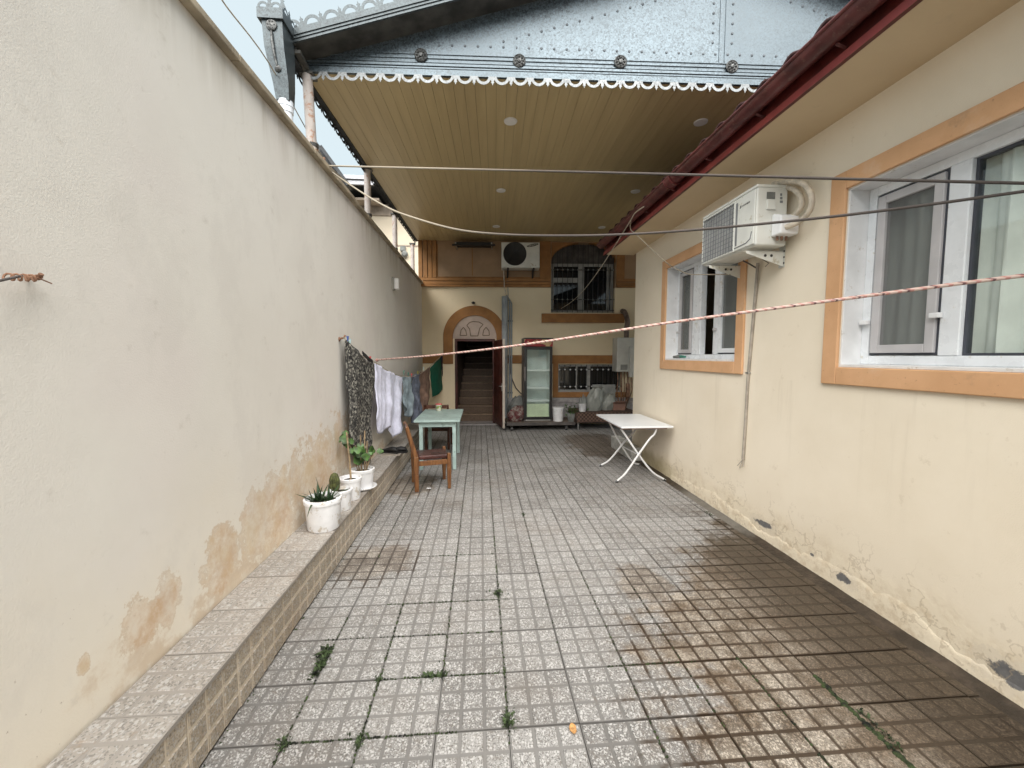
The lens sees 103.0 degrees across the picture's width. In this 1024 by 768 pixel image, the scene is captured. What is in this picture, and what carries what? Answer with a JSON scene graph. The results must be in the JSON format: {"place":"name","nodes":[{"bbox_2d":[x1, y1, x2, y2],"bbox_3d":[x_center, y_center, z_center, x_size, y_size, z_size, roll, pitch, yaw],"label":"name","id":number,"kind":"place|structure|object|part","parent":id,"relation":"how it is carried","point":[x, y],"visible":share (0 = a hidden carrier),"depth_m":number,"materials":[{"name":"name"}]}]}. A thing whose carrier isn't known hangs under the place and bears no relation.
{"place":"outdoors","nodes":[
{"label":"outdoors","id":0,"kind":"place"},
{"bbox_2d":[196,0,393,174],"label":"sky","id":1,"kind":"structure","parent":0,"point":[244,11],"materials":[{"name":"white"}]},
{"bbox_2d":[317,143,351,189],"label":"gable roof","id":2,"kind":"structure","parent":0,"point":[325,154],"depth_m":9.88,"materials":[{"name":"metal"}]},
{"bbox_2d":[344,175,417,274],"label":"neighbour house","id":3,"kind":"structure","parent":0,"point":[381,217],"depth_m":11.46,"materials":[{"name":"beige paint"}]},
{"bbox_2d":[581,424,631,443],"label":"passage paving","id":4,"kind":"structure","parent":0,"point":[604,432],"depth_m":8.35,"materials":[{"name":"grey tile"}]},
{"bbox_2d":[199,424,1023,767],"bbox_3d":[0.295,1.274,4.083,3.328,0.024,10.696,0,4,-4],"label":"courtyard paving","id":5,"kind":"structure","parent":0,"point":[718,596],"depth_m":2.14,"materials":[{"name":"grey tile"}]},
{"bbox_2d":[0,0,422,767],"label":"boundary wall","id":6,"kind":"structure","parent":5,"relation":"on","point":[192,232],"depth_m":1.63,"materials":[{"name":"paint"}]},
{"bbox_2d":[2,273,51,283],"bbox_3d":[-1.399,-0.305,1.157,0.068,0.037,0.109,0,4,-4],"label":"wall hook","id":7,"kind":"object","parent":6,"relation":"attached to","point":[32,277],"depth_m":1.16,"materials":[{"name":"brown metal"}]},
{"bbox_2d":[0,274,22,281],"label":"tie wire","id":8,"kind":"object","parent":7,"relation":"attached to","point":[10,278],"visible":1,"depth_m":1.10,"materials":[{"name":"metal"}]},
{"bbox_2d":[391,277,399,290],"bbox_3d":[-1.730,-1.492,6.061,0.100,0.190,0.120,0,4,-4],"label":"wall lamp","id":9,"kind":"object","parent":6,"relation":"attached to","point":[395,283],"visible":1,"depth_m":6.01,"materials":[{"name":"white plastic"}]},
{"bbox_3d":[-1.619,-1.852,3.521,0.024,0.190,0.073,0,4,-4],"label":"line stake","id":10,"kind":"object","parent":6,"relation":"attached to","visible":0},
{"bbox_2d":[329,165,1023,184],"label":"clothes line","id":11,"kind":"object","parent":10,"relation":"attached to","point":[828,178],"visible":0.98,"depth_m":2.16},
{"bbox_2d":[332,172,1023,236],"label":"clothes line","id":12,"kind":"object","parent":10,"relation":"attached to","point":[821,217],"visible":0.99,"depth_m":2.21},
{"bbox_2d":[45,423,424,767],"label":"tiled ledge","id":13,"kind":"object","parent":5,"relation":"on","point":[179,704],"visible":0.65,"depth_m":1.74,"materials":[{"name":"tile"}]},
{"bbox_2d":[297,479,342,532],"bbox_3d":[-1.359,0.852,2.935,0.276,0.374,0.302,4,5,42],"label":"flower pot","id":14,"kind":"object","parent":13,"relation":"on","point":[322,510],"visible":1,"depth_m":2.86,"materials":[{"name":"plastic"}]},
{"bbox_2d":[329,473,352,511],"bbox_3d":[-1.388,0.868,3.297,0.185,0.292,0.181,0,4,-4],"label":"flower pot","id":15,"kind":"object","parent":13,"relation":"on","point":[334,483],"visible":0.74,"depth_m":3.28,"materials":[{"name":"plastic"}]},
{"bbox_2d":[339,432,361,500],"bbox_3d":[-1.405,0.706,3.529,0.195,0.584,0.195,0,4,-4],"label":"flower pot","id":16,"kind":"object","parent":13,"relation":"on","point":[352,480],"visible":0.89,"depth_m":3.51,"materials":[{"name":"plastic"}]},
{"bbox_2d":[339,430,383,491],"bbox_3d":[-1.392,0.699,3.799,0.381,0.560,0.258,0,4,-4],"label":"flower pot","id":17,"kind":"object","parent":13,"relation":"on","point":[360,456],"visible":0.88,"depth_m":3.76,"materials":[{"name":"plastic"}]},
{"bbox_2d":[381,453,401,455],"bbox_3d":[-1.521,0.878,5.205,0.230,0.008,0.320,0,4,-4],"label":"shoe mat","id":18,"kind":"object","parent":13,"relation":"on","point":[388,454],"visible":0.43,"depth_m":5.09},
{"bbox_2d":[382,446,398,453],"bbox_3d":[-1.564,0.833,5.178,0.270,0.085,0.090,1,4,17],"label":"shoe","id":19,"kind":"object","parent":18,"relation":"on","point":[395,450],"visible":0.78,"depth_m":5.14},
{"bbox_2d":[386,446,407,452],"bbox_3d":[-1.470,0.832,5.189,0.274,0.085,0.091,0,4,-4],"label":"shoe","id":20,"kind":"object","parent":18,"relation":"on","point":[402,449],"visible":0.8,"depth_m":5.16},
{"bbox_2d":[272,735,292,753],"bbox_3d":[-0.908,1.425,1.616,0.071,0.026,0.078,-1,4,-15],"label":"weed tuft","id":21,"kind":"object","parent":5,"relation":"on","point":[284,744],"visible":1,"depth_m":1.61,"materials":[{"name":"green plant"}]},
{"bbox_2d":[306,643,334,680],"bbox_3d":[-0.962,1.387,2.046,0.098,0.040,0.261,0,4,-4],"label":"weed tuft","id":22,"kind":"object","parent":5,"relation":"on","point":[325,652],"visible":1,"depth_m":2.06,"materials":[{"name":"green plant"}]},
{"bbox_2d":[347,728,368,751],"bbox_3d":[-0.614,1.425,1.639,0.076,0.023,0.104,-3,5,-34],"label":"weed tuft","id":23,"kind":"object","parent":5,"relation":"on","point":[357,742],"visible":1,"depth_m":1.63,"materials":[{"name":"green plant"}]},
{"bbox_2d":[372,670,383,683],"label":"weed tuft","id":24,"kind":"object","parent":5,"relation":"on","point":[379,678],"visible":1,"depth_m":1.94,"materials":[{"name":"green plant"}]},
{"bbox_2d":[403,421,450,491],"bbox_3d":[-1.008,0.834,4.825,0.510,0.753,0.415,-1,4,-19],"label":"wooden chair","id":25,"kind":"object","parent":5,"relation":"on","point":[418,455],"visible":1,"depth_m":4.70,"materials":[{"name":"brown wood"}]},
{"bbox_2d":[418,661,448,684],"bbox_3d":[-0.370,1.403,1.957,0.147,0.023,0.148,-4,6,-44],"label":"weed tuft","id":26,"kind":"object","parent":5,"relation":"on","point":[439,674],"visible":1,"depth_m":1.97,"materials":[{"name":"green plant"}]},
{"bbox_2d":[423,405,451,449],"bbox_3d":[-1.232,0.694,6.838,0.415,0.753,0.510,0,4,-1],"label":"wooden chair","id":27,"kind":"object","parent":5,"relation":"on","point":[449,433],"visible":0.34,"depth_m":6.69,"materials":[{"name":"wood"}]},
{"bbox_2d":[414,409,462,469],"bbox_3d":[-1.045,0.786,6.011,0.610,0.685,1.150,0,4,-4],"label":"green table","id":28,"kind":"object","parent":5,"relation":"on","point":[429,418],"visible":0.93,"depth_m":5.57,"materials":[{"name":"paint"}]},
{"bbox_2d":[435,403,441,410],"bbox_3d":[-1.145,0.361,6.360,0.108,0.112,0.108,0,4,-4],"label":"tub","id":29,"kind":"object","parent":28,"relation":"on","point":[438,406],"visible":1,"depth_m":6.33,"materials":[{"name":"white plastic"}]},
{"bbox_2d":[486,589,508,597],"bbox_3d":[-0.095,1.355,2.646,0.131,0.024,0.098,4,5,44],"label":"weed tuft","id":30,"kind":"object","parent":5,"relation":"on","point":[497,594],"visible":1,"depth_m":2.64,"materials":[{"name":"green plant"}]},
{"bbox_2d":[496,706,519,731],"bbox_3d":[-0.004,1.415,1.729,0.100,0.032,0.108,2,4,23],"label":"weed tuft","id":31,"kind":"object","parent":5,"relation":"on","point":[506,721],"visible":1,"depth_m":1.71,"materials":[{"name":"green plant"}]},
{"bbox_2d":[418,240,635,427],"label":"back house","id":32,"kind":"structure","parent":5,"relation":"on","point":[463,291],"depth_m":9.07,"materials":[{"name":"beige paint"}]},
{"bbox_2d":[343,337,440,376],"bbox_3d":[-1.567,-0.368,6.427,0.010,0.510,5.325,0,4,0],"label":"clothes line","id":33,"kind":"object","parent":32,"relation":"attached to","point":[396,374],"visible":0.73,"depth_m":5.60,"materials":[{"name":"brown fabric"}]},
{"bbox_2d":[345,339,374,464],"bbox_3d":[-1.556,0.226,4.231,0.079,1.352,0.825,0,4,-4],"label":"patterned rug","id":34,"kind":"object","parent":33,"relation":"hanging from","point":[360,377],"visible":0.84,"depth_m":4.13,"materials":[{"name":"black fabric"}]},
{"bbox_2d":[362,351,372,362],"bbox_3d":[-1.515,-0.279,4.268,0.020,0.134,0.311,0,4,-1],"label":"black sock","id":35,"kind":"object","parent":33,"relation":"hanging from","point":[369,359],"visible":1,"depth_m":4.26,"materials":[{"name":"fabric"}]},
{"bbox_2d":[374,363,402,437],"bbox_3d":[-1.559,0.228,5.207,0.110,1.003,1.167,0,4,2],"label":"white shirt","id":36,"kind":"object","parent":33,"relation":"hanging from","point":[388,387],"visible":1,"depth_m":5.11,"materials":[{"name":"white fabric"}]},
{"bbox_2d":[402,377,413,416],"bbox_3d":[-1.563,0.189,6.135,0.102,0.639,0.687,0,4,2],"label":"blue shirt","id":37,"kind":"object","parent":33,"relation":"hanging from","point":[408,399],"visible":0.99,"depth_m":6.12,"materials":[{"name":"teal fabric"}]},
{"bbox_2d":[411,374,422,422],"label":"blue jeans","id":38,"kind":"object","parent":33,"relation":"hanging from","point":[417,408],"visible":0.78,"depth_m":6.65,"materials":[{"name":"blue fabric"}]},
{"bbox_2d":[418,367,429,410],"bbox_3d":[-1.575,0.144,7.319,0.154,0.884,1.093,0,4,-4],"label":"brown cloth","id":39,"kind":"object","parent":33,"relation":"hanging from","point":[424,380],"visible":0.56,"depth_m":7.23,"materials":[{"name":"brown fabric"}]},
{"bbox_2d":[430,358,442,396],"bbox_3d":[-1.555,-0.153,8.365,0.043,0.798,1.270,0,4,2],"label":"green cloth","id":40,"kind":"object","parent":33,"relation":"hanging from","point":[436,377],"visible":1,"depth_m":8.36,"materials":[{"name":"green fabric"}]},
{"bbox_2d":[440,356,442,375],"bbox_3d":[-1.543,-0.361,8.991,0.021,0.532,0.401,0,4,-3],"label":"dark cloth","id":41,"kind":"object","parent":33,"relation":"hanging from","point":[441,357],"visible":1,"depth_m":9.04,"materials":[{"name":"fabric"}]},
{"bbox_2d":[452,242,494,249],"bbox_3d":[-0.813,-2.973,8.739,0.910,0.081,0.348,0,4,-1],"label":"metal bracket","id":42,"kind":"object","parent":32,"relation":"attached to","point":[457,245],"visible":1,"depth_m":8.62,"materials":[{"name":"metal"}]},
{"bbox_2d":[494,339,505,427],"bbox_3d":[-0.279,-0.029,8.709,0.138,1.830,0.847,-1,4,-15],"label":"door","id":43,"kind":"structure","parent":32,"relation":"in","point":[499,354],"depth_m":8.53,"materials":[{"name":"wood"}]},
{"bbox_2d":[501,281,512,423],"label":"wall pipes","id":44,"kind":"object","parent":32,"relation":"attached to","point":[505,320],"depth_m":8.98,"materials":[{"name":"grey plastic"}]},
{"bbox_2d":[510,356,521,393],"bbox_3d":[0.117,-0.174,9.110,0.345,0.896,0.024,0,4,-1],"label":"cable","id":45,"kind":"object","parent":44,"relation":"attached to","point":[512,379],"visible":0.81,"depth_m":9.10,"materials":[{"name":"metal"}]},
{"bbox_2d":[501,242,539,293],"bbox_3d":[0.174,-2.483,8.775,0.821,1.034,0.420,0,4,-4],"label":"air conditioner","id":46,"kind":"object","parent":32,"relation":"attached to","point":[522,256],"visible":1,"depth_m":8.57,"materials":[{"name":"white metal"}]},
{"bbox_2d":[541,242,624,322],"bbox_3d":[1.580,-2.244,9.110,1.850,1.750,0.260,0,4,-1],"label":"window","id":47,"kind":"structure","parent":32,"relation":"in","point":[573,266],"depth_m":9.15,"materials":[{"name":"white glass"}]},
{"bbox_2d":[553,355,624,396],"bbox_3d":[1.747,-0.177,9.233,1.660,0.950,0.152,0,4,-1],"label":"window","id":48,"kind":"structure","parent":32,"relation":"in","point":[569,380],"depth_m":9.27,"materials":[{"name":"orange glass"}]},
{"bbox_2d":[612,309,633,407],"bbox_3d":[2.506,-0.522,8.940,0.600,2.305,0.552,0,4,-4],"label":"wall boiler","id":49,"kind":"object","parent":32,"relation":"attached to","point":[623,355],"depth_m":8.81,"materials":[{"name":"white metal"}]},
{"bbox_2d":[505,417,574,430],"bbox_3d":[0.568,0.852,8.742,1.415,0.180,0.775,0,4,-4],"label":"trolley","id":50,"kind":"object","parent":5,"relation":"on","point":[528,423],"visible":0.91,"depth_m":8.38,"materials":[{"name":"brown wood"}]},
{"bbox_2d":[508,395,521,411],"bbox_3d":[0.116,0.431,8.915,0.410,0.355,0.250,0,4,-4],"label":"bag","id":51,"kind":"object","parent":50,"relation":"on","point":[515,400],"visible":0.52,"depth_m":8.84,"materials":[{"name":"grey plastic"}]},
{"bbox_2d":[507,405,523,421],"bbox_3d":[0.080,0.614,8.605,0.400,0.330,0.350,0,4,-4],"label":"bag","id":52,"kind":"object","parent":50,"relation":"on","point":[515,413],"visible":0.98,"depth_m":8.49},
{"bbox_2d":[521,338,552,420],"bbox_3d":[0.530,-0.103,8.736,0.608,1.742,0.550,0,4,-4],"label":"display fridge","id":53,"kind":"object","parent":50,"relation":"on","point":[537,382],"visible":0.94,"depth_m":8.63,"materials":[{"name":"white plastic"}]},
{"bbox_3d":[0.545,-0.012,8.491,0.596,1.514,0.048,0,4,-4],"label":"door","id":54,"kind":"part","parent":53,"relation":"part of","materials":[{"name":"black glass"}]},
{"bbox_2d":[552,406,563,421],"bbox_3d":[0.974,0.632,8.603,0.258,0.298,0.258,0,4,-4],"label":"bucket","id":55,"kind":"object","parent":50,"relation":"on","point":[558,411],"visible":1,"depth_m":8.51,"materials":[{"name":"plastic"}]},
{"bbox_2d":[565,403,588,421],"bbox_3d":[1.331,0.599,8.556,0.527,0.372,0.296,-1,4,-14],"label":"potted plant","id":56,"kind":"object","parent":50,"relation":"on","point":[570,414],"visible":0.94,"depth_m":8.49,"materials":[{"name":"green plant"}]},
{"bbox_2d":[203,449,916,767],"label":"moss","id":57,"kind":"object","parent":5,"relation":"on","point":[889,746],"visible":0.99,"depth_m":1.87,"materials":[{"name":"green plant"}]},
{"bbox_2d":[569,723,576,733],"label":"dry leaf","id":58,"kind":"object","parent":5,"relation":"on","point":[572,728],"visible":1,"depth_m":1.68,"materials":[{"name":"orange plant"}]},
{"bbox_2d":[611,436,641,460],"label":"concrete kerb","id":59,"kind":"structure","parent":5,"relation":"on","point":[615,444],"depth_m":6.26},
{"bbox_2d":[596,414,672,482],"bbox_3d":[1.565,0.827,5.427,0.686,0.709,1.053,0,4,-4],"label":"folding table","id":60,"kind":"object","parent":5,"relation":"on","point":[630,421],"visible":1,"depth_m":5.17,"materials":[{"name":"laminate"}]},
{"bbox_2d":[597,0,1023,707],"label":"cream house","id":61,"kind":"structure","parent":5,"relation":"on","point":[881,472],"depth_m":2.43,"materials":[{"name":"paint"}]},
{"bbox_2d":[291,0,850,270],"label":"canopy","id":62,"kind":"object","parent":61,"relation":"on","point":[613,85],"visible":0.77,"depth_m":3.88,"materials":[{"name":"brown wood"}]},
{"bbox_2d":[256,0,298,120],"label":"rain hopper","id":63,"kind":"object","parent":62,"relation":"attached to","point":[277,28],"visible":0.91,"depth_m":3.23,"materials":[{"name":"metal"}]},
{"bbox_2d":[221,0,348,182],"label":"utility wire","id":64,"kind":"object","parent":62,"relation":"attached to","point":[271,68],"visible":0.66,"depth_m":3.03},
{"bbox_2d":[496,188,505,192],"bbox_3d":[-0.168,-2.933,6.174,0.144,0.012,0.144,0,4,-4],"label":"downlight","id":65,"kind":"object","parent":62,"relation":"attached to","point":[500,190],"visible":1,"depth_m":6.15,"materials":[{"name":"white plastic"}]},
{"bbox_2d":[504,117,516,125],"bbox_3d":[-0.015,-2.806,4.353,0.144,0.012,0.144,0,4,-4],"label":"downlight","id":66,"kind":"object","parent":62,"relation":"attached to","point":[510,121],"visible":1,"depth_m":4.34,"materials":[{"name":"white plastic"}]},
{"bbox_2d":[631,189,639,193],"bbox_3d":[1.881,-2.931,6.203,0.144,0.012,0.144,0,4,-4],"label":"downlight","id":67,"kind":"object","parent":62,"relation":"attached to","point":[635,191],"visible":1,"depth_m":6.18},
{"bbox_2d":[693,118,707,126],"bbox_3d":[2.025,-2.804,4.366,0.144,0.012,0.144,0,4,-4],"label":"downlight","id":68,"kind":"object","parent":62,"relation":"attached to","point":[700,122],"visible":1,"depth_m":4.35,"materials":[{"name":"white plastic"}]},
{"bbox_2d":[561,206,643,308],"bbox_3d":[1.258,-1.808,6.714,0.012,0.603,4.572,0,4,-4],"label":"cord","id":69,"kind":"object","parent":61,"relation":"attached to","point":[606,258],"visible":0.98,"depth_m":5.72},
{"bbox_2d":[673,355,685,357],"bbox_3d":[2.042,-0.334,4.960,0.044,0.042,0.253,0,4,-7],"label":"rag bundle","id":70,"kind":"object","parent":61,"relation":"on","point":[679,356],"visible":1,"depth_m":4.93,"materials":[{"name":"teal fabric"}]},
{"bbox_2d":[630,221,730,274],"bbox_3d":[1.872,-1.471,4.400,0.497,0.879,1.487,-2,4,-25],"label":"cord","id":71,"kind":"object","parent":61,"relation":"hanging from","point":[672,266],"visible":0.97,"depth_m":4.79,"materials":[{"name":"white plastic"}]},
{"bbox_2d":[375,273,1023,360],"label":"clothes line","id":72,"kind":"object","parent":61,"relation":"attached to","point":[1015,276],"visible":1,"depth_m":2.31,"materials":[{"name":"fabric"}]},
{"bbox_2d":[660,242,747,373],"bbox_3d":[2.155,-0.830,4.461,0.317,1.372,1.679,0,4,-4],"label":"window","id":73,"kind":"structure","parent":61,"relation":"in","point":[730,291],"depth_m":4.62,"materials":[{"name":"white paint"}]},
{"bbox_2d":[737,263,759,467],"bbox_3d":[2.070,-0.129,3.552,0.043,1.790,0.193,0,4,2],"label":"drain hose","id":74,"kind":"object","parent":61,"relation":"attached to","point":[748,372],"visible":0.98,"depth_m":3.56,"materials":[{"name":"plastic"}]},
{"bbox_2d":[702,179,814,277],"bbox_3d":[1.949,-1.251,3.276,0.312,0.666,1.024,0,4,-4],"label":"air conditioner","id":75,"kind":"object","parent":61,"relation":"attached to","point":[724,250],"visible":0.94,"depth_m":3.14,"materials":[{"name":"metal"}]},
{"bbox_2d":[821,81,1023,398],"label":"window","id":76,"kind":"structure","parent":61,"relation":"in","point":[962,331],"depth_m":2.20,"materials":[{"name":"white paint"}]},
{"bbox_2d":[636,460,1023,725],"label":"mortar strip","id":77,"kind":"object","parent":5,"relation":"on","point":[1002,703],"visible":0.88,"depth_m":2.35,"materials":[{"name":"grey concrete"}]},
{"bbox_2d":[856,708,906,753],"bbox_3d":[1.523,1.426,1.681,0.051,0.021,0.209,0,4,-4],"label":"weed tuft","id":78,"kind":"object","parent":5,"relation":"on","point":[860,711],"visible":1,"depth_m":1.69,"materials":[{"name":"green plant"}]},
{"bbox_3d":[1.966,0.756,8.837,1.303,0.363,0.730,0,4,-4],"label":"low bench","id":79,"kind":"object","parent":5,"relation":"on","visible":0},
{"bbox_2d":[568,408,632,422],"bbox_3d":[1.944,0.667,8.807,1.358,0.202,0.795,0,4,-4],"label":"checked cloth","id":80,"kind":"object","parent":79,"relation":"on","point":[586,417],"visible":0.45,"depth_m":8.42,"materials":[{"name":"brown fabric"}]},
{"bbox_2d":[578,394,586,411],"bbox_3d":[1.492,0.384,8.608,0.185,0.387,0.180,0,4,-4],"label":"jar","id":81,"kind":"object","parent":80,"relation":"on","point":[582,403],"visible":1,"depth_m":8.56,"materials":[{"name":"white plastic"}]},
{"bbox_2d":[586,387,603,410],"bbox_3d":[1.774,0.317,8.729,0.434,0.505,0.290,0,4,-4],"label":"bag","id":82,"kind":"object","parent":80,"relation":"on","point":[594,397],"visible":0.94,"depth_m":8.64,"materials":[{"name":"grey plastic"}]},
{"bbox_2d":[592,384,614,397],"bbox_3d":[2.038,0.279,9.041,0.516,0.536,0.030,0,4,-4],"label":"grey board","id":83,"kind":"object","parent":80,"relation":"on","point":[609,388],"visible":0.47,"depth_m":9.02,"materials":[{"name":"grey"}]},
{"bbox_2d":[601,393,615,409],"bbox_3d":[2.067,0.380,8.856,0.359,0.363,0.278,0,4,-4],"label":"bag","id":84,"kind":"object","parent":80,"relation":"on","point":[608,400],"visible":0.85,"depth_m":8.77,"materials":[{"name":"grey plastic"}]},
{"bbox_2d":[612,401,626,409],"bbox_3d":[2.306,0.460,8.819,0.286,0.206,0.378,0,4,-4],"label":"carton","id":85,"kind":"object","parent":80,"relation":"on","point":[618,405],"visible":0.77,"depth_m":8.76,"materials":[{"name":"cardboard"}]}
]}

